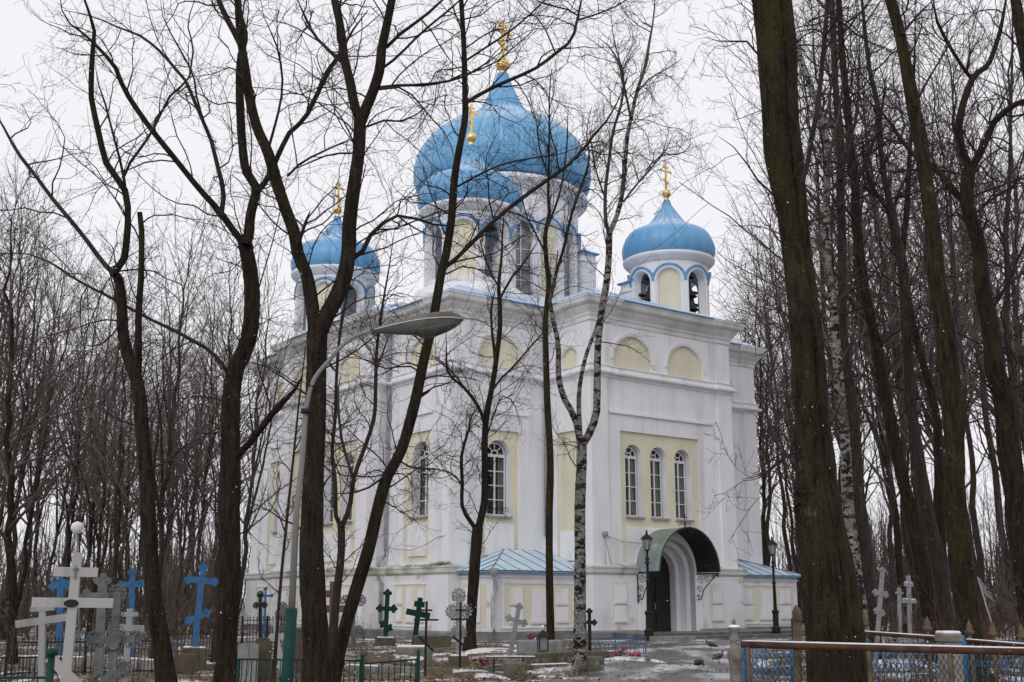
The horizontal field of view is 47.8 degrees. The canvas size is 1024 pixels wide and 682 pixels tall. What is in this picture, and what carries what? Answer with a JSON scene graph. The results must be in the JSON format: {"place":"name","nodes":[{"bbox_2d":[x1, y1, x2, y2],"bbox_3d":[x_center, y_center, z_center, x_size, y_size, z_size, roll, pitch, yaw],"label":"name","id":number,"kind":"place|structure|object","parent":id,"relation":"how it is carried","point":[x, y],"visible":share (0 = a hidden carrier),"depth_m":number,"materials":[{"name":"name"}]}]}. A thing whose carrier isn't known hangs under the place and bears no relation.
{"place":"outdoors","nodes":[
{"label":"outdoors","id":0,"kind":"place"},
{"bbox_2d":[0,601,1023,681],"bbox_3d":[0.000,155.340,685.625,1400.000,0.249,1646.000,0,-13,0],"label":"ground","id":1,"kind":"structure","parent":0,"point":[567,668],"depth_m":33.03,"materials":[{"name":"brown plant"}]},
{"bbox_2d":[0,202,58,458],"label":"bare tree","id":2,"kind":"object","parent":1,"relation":"on","point":[2,335],"visible":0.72,"depth_m":45.00,"materials":[{"name":"brown wood"}]},
{"bbox_2d":[0,185,74,496],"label":"bare tree","id":3,"kind":"object","parent":1,"relation":"on","point":[6,471],"visible":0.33,"depth_m":70.29,"materials":[{"name":"brown plant"}]},
{"bbox_2d":[15,606,66,681],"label":"grave cross","id":4,"kind":"object","parent":1,"relation":"on","point":[42,620],"visible":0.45,"depth_m":18.88,"materials":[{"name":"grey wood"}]},
{"bbox_2d":[0,137,91,483],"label":"bare tree","id":5,"kind":"object","parent":1,"relation":"on","point":[13,245],"visible":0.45,"depth_m":54.83,"materials":[{"name":"brown plant"}]},
{"bbox_2d":[0,176,107,639],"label":"bare tree","id":6,"kind":"object","parent":1,"relation":"on","point":[21,481],"visible":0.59,"depth_m":50.13,"materials":[{"name":"brown plant"}]},
{"bbox_2d":[0,203,112,627],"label":"bare tree","id":7,"kind":"object","parent":1,"relation":"on","point":[35,468],"visible":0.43,"depth_m":62.55,"materials":[{"name":"brown plant"}]},
{"bbox_2d":[0,130,116,527],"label":"bare tree","id":8,"kind":"object","parent":1,"relation":"on","point":[1,511],"visible":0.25,"depth_m":90.58,"materials":[{"name":"brown plant"}]},
{"bbox_2d":[0,160,117,450],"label":"bare tree","id":9,"kind":"object","parent":1,"relation":"on","point":[31,266],"visible":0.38,"depth_m":89.26,"materials":[{"name":"brown wood"}]},
{"bbox_2d":[13,213,112,596],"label":"bare tree","id":10,"kind":"object","parent":1,"relation":"on","point":[41,496],"visible":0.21,"depth_m":88.32,"materials":[{"name":"brown wood"}]},
{"bbox_2d":[0,231,130,581],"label":"bare tree","id":11,"kind":"object","parent":1,"relation":"on","point":[93,264],"visible":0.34,"depth_m":64.77,"materials":[{"name":"brown plant"}]},
{"bbox_2d":[15,291,127,596],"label":"bare tree","id":12,"kind":"object","parent":1,"relation":"on","point":[61,519],"visible":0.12,"depth_m":93.37,"materials":[{"name":"brown plant"}]},
{"bbox_2d":[31,553,113,681],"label":"grave cross","id":13,"kind":"object","parent":1,"relation":"on","point":[75,572],"visible":0.95,"depth_m":16.50,"materials":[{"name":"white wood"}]},
{"bbox_2d":[12,246,133,597],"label":"bare tree","id":14,"kind":"object","parent":1,"relation":"on","point":[69,512],"visible":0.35,"depth_m":70.30,"materials":[{"name":"brown plant"}]},
{"bbox_2d":[4,635,152,675],"bbox_3d":[-9.096,6.777,24.613,3.149,1.007,0.093,4,-13,-18],"label":"grave fence","id":15,"kind":"object","parent":1,"relation":"on","point":[84,658],"visible":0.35,"depth_m":24.51,"materials":[{"name":"black metal"}]},
{"bbox_2d":[0,266,159,608],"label":"bare tree","id":16,"kind":"object","parent":1,"relation":"on","point":[28,528],"visible":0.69,"depth_m":48.85,"materials":[{"name":"brown wood"}]},
{"bbox_2d":[27,239,145,630],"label":"bare tree","id":17,"kind":"object","parent":1,"relation":"on","point":[74,501],"visible":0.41,"depth_m":62.56,"materials":[{"name":"brown wood"}]},
{"bbox_2d":[37,222,160,589],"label":"bare tree","id":18,"kind":"object","parent":1,"relation":"on","point":[91,533],"visible":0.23,"depth_m":99.13,"materials":[{"name":"brown wood"}]},
{"bbox_2d":[79,573,124,677],"bbox_3d":[-6.635,4.842,18.591,0.742,2.182,0.076,1,-13,-11],"label":"grave cross","id":19,"kind":"object","parent":1,"relation":"on","point":[102,581],"visible":0.54,"depth_m":18.65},
{"bbox_2d":[52,321,160,571],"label":"bare tree","id":20,"kind":"object","parent":1,"relation":"on","point":[105,540],"visible":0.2,"depth_m":85.18,"materials":[{"name":"brown wood"}]},
{"bbox_2d":[41,235,175,636],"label":"bare tree","id":21,"kind":"object","parent":1,"relation":"on","point":[98,534],"visible":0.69,"depth_m":47.02,"materials":[{"name":"brown wood"}]},
{"bbox_2d":[85,583,143,681],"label":"grave cross","id":22,"kind":"object","parent":1,"relation":"on","point":[113,638],"visible":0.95,"depth_m":17.00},
{"bbox_2d":[0,158,240,663],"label":"bare tree","id":23,"kind":"object","parent":1,"relation":"on","point":[12,513],"visible":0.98,"depth_m":29.69,"materials":[{"name":"brown plant"}]},
{"bbox_2d":[49,256,212,653],"bbox_3d":[-12.033,3.376,35.498,5.201,12.519,5.959,3,-13,-14],"label":"bare tree","id":24,"kind":"object","parent":1,"relation":"on","point":[115,529],"visible":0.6,"depth_m":36.07,"materials":[{"name":"brown plant"}]},
{"bbox_2d":[64,310,204,580],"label":"bare tree","id":25,"kind":"object","parent":1,"relation":"on","point":[130,479],"visible":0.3,"depth_m":70.89,"materials":[{"name":"brown wood"}]},
{"bbox_2d":[0,0,273,681],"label":"maple tree","id":26,"kind":"object","parent":1,"relation":"on","point":[164,667],"visible":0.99,"depth_m":20.07,"materials":[{"name":"brown plant"}]},
{"bbox_2d":[71,248,204,608],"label":"bare tree","id":27,"kind":"object","parent":1,"relation":"on","point":[127,510],"visible":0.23,"depth_m":92.17,"materials":[{"name":"brown plant"}]},
{"bbox_2d":[56,165,261,658],"bbox_3d":[-10.898,1.649,35.053,6.662,15.816,5.467,-12,-19,35],"label":"bare tree","id":28,"kind":"object","parent":1,"relation":"on","point":[163,487],"visible":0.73,"depth_m":34.38,"materials":[{"name":"brown plant"}]},
{"bbox_2d":[122,278,219,595],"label":"bare tree","id":29,"kind":"object","parent":1,"relation":"on","point":[168,524],"visible":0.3,"depth_m":82.57,"materials":[{"name":"brown plant"}]},
{"bbox_2d":[118,190,232,598],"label":"bare tree","id":30,"kind":"object","parent":1,"relation":"on","point":[172,505],"visible":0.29,"depth_m":91.42,"materials":[{"name":"brown plant"}]},
{"bbox_2d":[123,295,255,623],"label":"bare tree","id":31,"kind":"object","parent":1,"relation":"on","point":[191,521],"visible":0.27,"depth_m":81.94,"materials":[{"name":"brown plant"}]},
{"bbox_2d":[130,346,249,635],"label":"bare tree","id":32,"kind":"object","parent":1,"relation":"on","point":[182,549],"visible":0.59,"depth_m":48.74,"materials":[{"name":"brown plant"}]},
{"bbox_2d":[181,563,218,670],"bbox_3d":[-7.808,6.933,28.678,0.869,2.811,0.496,5,-13,-11],"label":"grave cross","id":33,"kind":"object","parent":1,"relation":"on","point":[201,580],"visible":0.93,"depth_m":28.70,"materials":[{"name":"blue metal"}]},
{"bbox_2d":[153,243,270,576],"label":"bare tree","id":34,"kind":"object","parent":1,"relation":"on","point":[203,502],"visible":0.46,"depth_m":76.79,"materials":[{"name":"brown plant"}]},
{"bbox_2d":[160,278,267,620],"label":"bare tree","id":35,"kind":"object","parent":1,"relation":"on","point":[216,523],"visible":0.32,"depth_m":77.54,"materials":[{"name":"brown plant"}]},
{"bbox_2d":[0,0,438,681],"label":"maple tree","id":36,"kind":"object","parent":1,"relation":"on","point":[232,452],"visible":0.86,"depth_m":21.36,"materials":[{"name":"brown plant"}]},
{"bbox_2d":[238,643,258,681],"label":"headstone","id":37,"kind":"object","parent":1,"relation":"on","point":[244,652],"visible":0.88,"depth_m":24.08,"materials":[{"name":"grey stone"}]},
{"bbox_2d":[161,201,365,662],"bbox_3d":[-7.591,2.470,31.963,5.559,12.751,4.816,-12,-18,44],"label":"bare tree","id":38,"kind":"object","parent":1,"relation":"on","point":[216,568],"visible":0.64,"depth_m":32.52,"materials":[{"name":"brown plant"}]},
{"bbox_2d":[201,232,329,599],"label":"bare tree","id":39,"kind":"object","parent":1,"relation":"on","point":[255,466],"visible":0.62,"depth_m":56.65,"materials":[{"name":"brown plant"}]},
{"bbox_2d":[218,282,328,681],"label":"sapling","id":40,"kind":"object","parent":1,"relation":"on","point":[287,515],"visible":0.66,"depth_m":23.96,"materials":[{"name":"brown plant"}]},
{"bbox_2d":[236,658,363,681],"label":"grave fence","id":41,"kind":"object","parent":1,"relation":"on","point":[247,659],"visible":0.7,"depth_m":18.67,"materials":[{"name":"metal"}]},
{"bbox_2d":[121,0,547,681],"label":"maple tree","id":42,"kind":"object","parent":1,"relation":"on","point":[315,642],"visible":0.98,"depth_m":18.34,"materials":[{"name":"brown plant"}]},
{"bbox_2d":[277,193,444,664],"bbox_3d":[-3.676,2.094,27.443,4.241,11.380,3.642,2,-13,-11],"label":"young tree","id":43,"kind":"object","parent":1,"relation":"on","point":[336,596],"visible":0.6,"depth_m":27.21,"materials":[{"name":"brown plant"}]},
{"bbox_2d":[281,311,463,681],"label":"street lamp","id":44,"kind":"object","parent":1,"relation":"on","point":[431,324],"visible":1,"depth_m":15.30,"materials":[{"name":"metal"}]},
{"bbox_2d":[375,589,397,645],"bbox_3d":[-4.603,10.206,42.292,0.801,2.215,0.560,4,-13,-11],"label":"grave cross","id":45,"kind":"object","parent":1,"relation":"on","point":[385,639],"visible":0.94,"depth_m":42.23,"materials":[{"name":"green metal"}]},
{"bbox_2d":[445,587,471,666],"bbox_3d":[-1.322,7.201,28.618,0.685,2.145,0.384,1,-13,-9],"label":"grave cross","id":46,"kind":"object","parent":1,"relation":"on","point":[453,659],"visible":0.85,"depth_m":28.64,"materials":[{"name":"silver metal"}]},
{"bbox_2d":[374,179,593,650],"bbox_3d":[-0.732,2.158,36.993,7.784,15.501,4.265,5,-13,-20],"label":"forked tree","id":47,"kind":"object","parent":1,"relation":"on","point":[470,642],"visible":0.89,"depth_m":36.69,"materials":[{"name":"brown plant"}]},
{"bbox_2d":[267,0,706,681],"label":"maple tree","id":48,"kind":"object","parent":1,"relation":"on","point":[365,560],"visible":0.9,"depth_m":19.62,"materials":[{"name":"brown plant"}]},
{"bbox_2d":[0,418,1019,639],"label":"distant woods","id":49,"kind":"object","parent":1,"relation":"on","point":[172,570],"visible":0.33,"depth_m":65.13,"materials":[{"name":"brown plant"}]},
{"bbox_2d":[0,563,1023,681],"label":"undergrowth","id":50,"kind":"object","parent":1,"relation":"on","point":[364,631],"visible":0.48,"depth_m":25.66,"materials":[{"name":"brown plant"}]},
{"bbox_2d":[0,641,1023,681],"bbox_3d":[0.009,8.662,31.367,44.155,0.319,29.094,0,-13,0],"label":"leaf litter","id":51,"kind":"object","parent":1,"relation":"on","point":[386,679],"visible":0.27,"depth_m":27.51,"materials":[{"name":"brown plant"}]},
{"bbox_2d":[240,21,800,640],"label":"church","id":52,"kind":"structure","parent":1,"relation":"on","point":[658,475],"depth_m":53.68,"materials":[{"name":"white paint"}]},
{"bbox_2d":[486,442,512,517],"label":"window","id":53,"kind":"structure","parent":52,"relation":"in","point":[497,472],"depth_m":52.26,"materials":[{"name":"white glass"}]},
{"bbox_2d":[516,221,529,294],"bbox_3d":[0.460,-4.487,62.409,1.114,4.257,0.038,3,-13,-14],"label":"drum window","id":54,"kind":"structure","parent":52,"relation":"in","point":[523,290],"depth_m":62.41,"materials":[{"name":"grey glass"}]},
{"bbox_2d":[625,446,645,518],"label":"window","id":55,"kind":"structure","parent":52,"relation":"in","point":[630,455],"depth_m":52.65,"materials":[{"name":"grey glass"}]},
{"bbox_2d":[649,556,670,631],"bbox_3d":[6.419,11.432,52.719,2.200,3.750,0.185,9,-16,-36],"label":"door","id":56,"kind":"structure","parent":52,"relation":"in","point":[660,585],"depth_m":52.89,"materials":[{"name":"wood"}]},
{"bbox_2d":[650,449,670,520],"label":"window","id":57,"kind":"structure","parent":52,"relation":"in","point":[655,459],"depth_m":53.55,"materials":[{"name":"grey glass"}]},
{"bbox_2d":[662,540,696,630],"bbox_3d":[6.749,11.131,52.335,3.040,4.170,1.300,9,-16,-36],"label":"doorway","id":58,"kind":"structure","parent":52,"relation":"in","point":[680,597],"depth_m":53.01,"materials":[{"name":"white paint"}]},
{"bbox_2d":[674,452,694,521],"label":"window","id":59,"kind":"structure","parent":52,"relation":"in","point":[680,493],"depth_m":54.49,"materials":[{"name":"grey glass"}]},
{"bbox_2d":[484,48,626,639],"bbox_3d":[1.422,-0.243,37.105,4.120,20.216,4.867,4,-13,-19],"label":"slim tree","id":60,"kind":"object","parent":1,"relation":"on","point":[550,629],"visible":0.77,"depth_m":37.29,"materials":[{"name":"brown plant"}]},
{"bbox_2d":[522,651,608,663],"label":"grave kerb","id":61,"kind":"structure","parent":1,"relation":"on","point":[559,656],"depth_m":30.04,"materials":[{"name":"grey concrete"}]},
{"bbox_2d":[476,0,726,675],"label":"birch tree","id":62,"kind":"object","parent":1,"relation":"on","point":[579,660],"visible":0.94,"depth_m":28.36,"materials":[{"name":"grey plant"}]},
{"bbox_2d":[641,530,653,640],"bbox_3d":[5.598,10.077,47.585,0.491,4.550,0.472,1,-13,-5],"label":"lamp post","id":63,"kind":"object","parent":1,"relation":"on","point":[646,538],"visible":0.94,"depth_m":47.47,"materials":[{"name":"black metal"}]},
{"bbox_2d":[613,629,804,640],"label":"porch steps","id":64,"kind":"structure","parent":1,"relation":"on","point":[696,635],"depth_m":49.44,"materials":[{"name":"stone"}]},
{"bbox_2d":[727,619,742,681],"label":"baluster post","id":65,"kind":"object","parent":1,"relation":"on","point":[735,656],"visible":0.98,"depth_m":13.65,"materials":[{"name":"concrete"}]},
{"bbox_2d":[740,638,792,681],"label":"grave fence","id":66,"kind":"object","parent":1,"relation":"on","point":[757,670],"visible":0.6,"depth_m":18.52,"materials":[{"name":"blue metal"}]},
{"bbox_2d":[713,179,829,571],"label":"bare tree","id":67,"kind":"object","parent":1,"relation":"on","point":[785,539],"visible":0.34,"depth_m":99.80,"materials":[{"name":"brown plant"}]},
{"bbox_2d":[727,257,825,565],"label":"bare tree","id":68,"kind":"object","parent":1,"relation":"on","point":[767,455],"visible":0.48,"depth_m":82.07,"materials":[{"name":"brown plant"}]},
{"bbox_2d":[723,200,838,609],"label":"bare tree","id":69,"kind":"object","parent":1,"relation":"on","point":[791,434],"visible":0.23,"depth_m":88.19,"materials":[{"name":"brown plant"}]},
{"bbox_2d":[678,3,885,327],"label":"bare tree","id":70,"kind":"object","parent":1,"relation":"on","point":[754,106],"visible":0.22,"depth_m":98.23,"materials":[{"name":"brown plant"}]},
{"bbox_2d":[709,218,860,564],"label":"bare tree","id":71,"kind":"object","parent":1,"relation":"on","point":[765,499],"visible":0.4,"depth_m":86.37,"materials":[{"name":"brown wood"}]},
{"bbox_2d":[742,240,832,622],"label":"bare tree","id":72,"kind":"object","parent":1,"relation":"on","point":[795,446],"visible":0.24,"depth_m":85.11,"materials":[{"name":"brown plant"}]},
{"bbox_2d":[640,0,950,681],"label":"linden tree","id":73,"kind":"object","parent":1,"relation":"on","point":[832,605],"visible":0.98,"depth_m":15.64,"materials":[{"name":"brown plant"}]},
{"bbox_2d":[732,253,861,607],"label":"bare tree","id":74,"kind":"object","parent":1,"relation":"on","point":[792,530],"visible":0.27,"depth_m":93.67,"materials":[{"name":"brown plant"}]},
{"bbox_2d":[637,0,963,504],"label":"bare tree","id":75,"kind":"object","parent":1,"relation":"on","point":[818,290],"visible":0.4,"depth_m":51.69,"materials":[{"name":"brown plant"}]},
{"bbox_2d":[726,0,916,659],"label":"birch tree","id":76,"kind":"object","parent":1,"relation":"on","point":[846,477],"visible":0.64,"depth_m":31.22,"materials":[{"name":"grey plant"}]},
{"bbox_2d":[704,0,946,449],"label":"bare tree","id":77,"kind":"object","parent":1,"relation":"on","point":[824,327],"visible":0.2,"depth_m":80.54,"materials":[{"name":"brown plant"}]},
{"bbox_2d":[745,0,948,659],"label":"bare tree","id":78,"kind":"object","parent":1,"relation":"on","point":[860,512],"visible":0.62,"depth_m":32.40,"materials":[{"name":"brown plant"}]},
{"bbox_2d":[734,0,964,631],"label":"bare tree","id":79,"kind":"object","parent":1,"relation":"on","point":[898,551],"visible":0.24,"depth_m":56.40,"materials":[{"name":"brown wood"}]},
{"bbox_2d":[738,14,1004,630],"bbox_3d":[20.645,-2.555,64.565,10.603,37.778,14.840,10,-16,-37],"label":"bare tree","id":80,"kind":"object","parent":1,"relation":"on","point":[906,541],"visible":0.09,"depth_m":63.41,"materials":[{"name":"brown plant"}]},
{"bbox_2d":[822,156,941,641],"bbox_3d":[15.035,1.800,47.372,5.979,21.166,8.180,-4,-13,17],"label":"bare tree","id":81,"kind":"object","parent":1,"relation":"on","point":[890,495],"visible":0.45,"depth_m":47.12,"materials":[{"name":"brown plant"}]},
{"bbox_2d":[741,605,1023,681],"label":"pipe railing","id":82,"kind":"object","parent":1,"relation":"on","point":[797,645],"visible":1,"depth_m":13.14,"materials":[{"name":"metal"}]},
{"bbox_2d":[795,0,972,659],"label":"bare tree","id":83,"kind":"object","parent":1,"relation":"on","point":[921,562],"visible":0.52,"depth_m":33.69,"materials":[{"name":"brown plant"}]},
{"bbox_2d":[754,0,1018,552],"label":"bare tree","id":84,"kind":"object","parent":1,"relation":"on","point":[835,147],"visible":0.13,"depth_m":90.18,"materials":[{"name":"brown plant"}]},
{"bbox_2d":[863,612,933,681],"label":"pipe railing","id":85,"kind":"object","parent":1,"relation":"on","point":[927,628],"visible":0.69,"depth_m":17.70,"materials":[{"name":"metal"}]},
{"bbox_2d":[781,0,1023,598],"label":"bare tree","id":86,"kind":"object","parent":1,"relation":"on","point":[899,374],"visible":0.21,"depth_m":56.49,"materials":[{"name":"brown plant"}]},
{"bbox_2d":[796,0,1021,630],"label":"bare tree","id":87,"kind":"object","parent":1,"relation":"on","point":[937,555],"visible":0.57,"depth_m":34.66,"materials":[{"name":"brown plant"}]},
{"bbox_2d":[800,0,1023,628],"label":"forked tree","id":88,"kind":"object","parent":1,"relation":"on","point":[1007,430],"visible":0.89,"depth_m":27.91,"materials":[{"name":"brown plant"}]},
{"bbox_2d":[822,0,1012,681],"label":"linden tree","id":89,"kind":"object","parent":1,"relation":"on","point":[961,570],"visible":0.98,"depth_m":24.54,"materials":[{"name":"brown plant"}]},
{"bbox_2d":[816,62,1023,507],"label":"bare tree","id":90,"kind":"object","parent":1,"relation":"on","point":[924,431],"visible":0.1,"depth_m":96.83,"materials":[{"name":"brown plant"}]},
{"bbox_2d":[833,0,1011,589],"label":"bare tree","id":91,"kind":"object","parent":1,"relation":"on","point":[929,417],"visible":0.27,"depth_m":57.80,"materials":[{"name":"brown plant"}]},
{"bbox_2d":[863,0,992,583],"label":"bare tree","id":92,"kind":"object","parent":1,"relation":"on","point":[939,511],"visible":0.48,"depth_m":35.86,"materials":[{"name":"brown plant"}]},
{"bbox_2d":[846,0,1023,637],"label":"bare tree","id":93,"kind":"object","parent":1,"relation":"on","point":[977,538],"visible":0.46,"depth_m":43.63,"materials":[{"name":"brown plant"}]},
{"bbox_2d":[848,0,1023,450],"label":"bare tree","id":94,"kind":"object","parent":1,"relation":"on","point":[929,432],"visible":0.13,"depth_m":68.60,"materials":[{"name":"brown plant"}]},
{"bbox_2d":[854,37,1023,437],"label":"bare tree","id":95,"kind":"object","parent":1,"relation":"on","point":[967,295],"visible":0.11,"depth_m":94.93,"materials":[{"name":"brown plant"}]},
{"bbox_2d":[855,0,1023,620],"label":"bare tree","id":96,"kind":"object","parent":1,"relation":"on","point":[992,457],"visible":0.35,"depth_m":88.60,"materials":[{"name":"brown plant"}]},
{"bbox_2d":[934,631,964,681],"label":"concrete post","id":97,"kind":"object","parent":1,"relation":"on","point":[948,637],"visible":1,"depth_m":14.89,"materials":[{"name":"grey concrete"}]},
{"bbox_2d":[890,0,1023,455],"bbox_3d":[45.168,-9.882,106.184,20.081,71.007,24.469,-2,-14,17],"label":"bare tree","id":98,"kind":"object","parent":1,"relation":"on","point":[1015,200],"visible":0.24,"depth_m":104.12,"materials":[{"name":"plant"}]},
{"bbox_2d":[913,1,1023,452],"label":"bare tree","id":99,"kind":"object","parent":1,"relation":"on","point":[1006,305],"visible":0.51,"depth_m":31.61,"materials":[{"name":"plant"}]},
{"bbox_2d":[913,111,1023,399],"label":"bare tree","id":100,"kind":"object","parent":1,"relation":"on","point":[1000,280],"visible":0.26,"depth_m":73.03,"materials":[{"name":"brown plant"}]},
{"bbox_2d":[916,119,1023,609],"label":"bare tree","id":101,"kind":"object","parent":1,"relation":"on","point":[980,426],"visible":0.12,"depth_m":95.54,"materials":[{"name":"brown wood"}]},
{"bbox_2d":[930,0,1023,320],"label":"bare tree","id":102,"kind":"object","parent":1,"relation":"on","point":[1017,14],"visible":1,"depth_m":24.27,"materials":[{"name":"brown plant"}]},
{"bbox_2d":[941,118,1023,452],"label":"bare tree","id":103,"kind":"object","parent":1,"relation":"on","point":[1021,382],"visible":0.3,"depth_m":92.76,"materials":[{"name":"brown wood"}]},
{"bbox_2d":[964,619,1023,681],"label":"pipe railing","id":104,"kind":"object","parent":1,"relation":"on","point":[992,632],"visible":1,"depth_m":17.50,"materials":[{"name":"grey metal"}]},
{"bbox_2d":[0,0,1023,597],"label":"sky","id":105,"kind":"structure","parent":0,"point":[20,32],"materials":[{"name":"white"}]},
{"bbox_2d":[510,639,788,681],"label":"path","id":106,"kind":"structure","parent":0,"point":[692,653],"depth_m":28.05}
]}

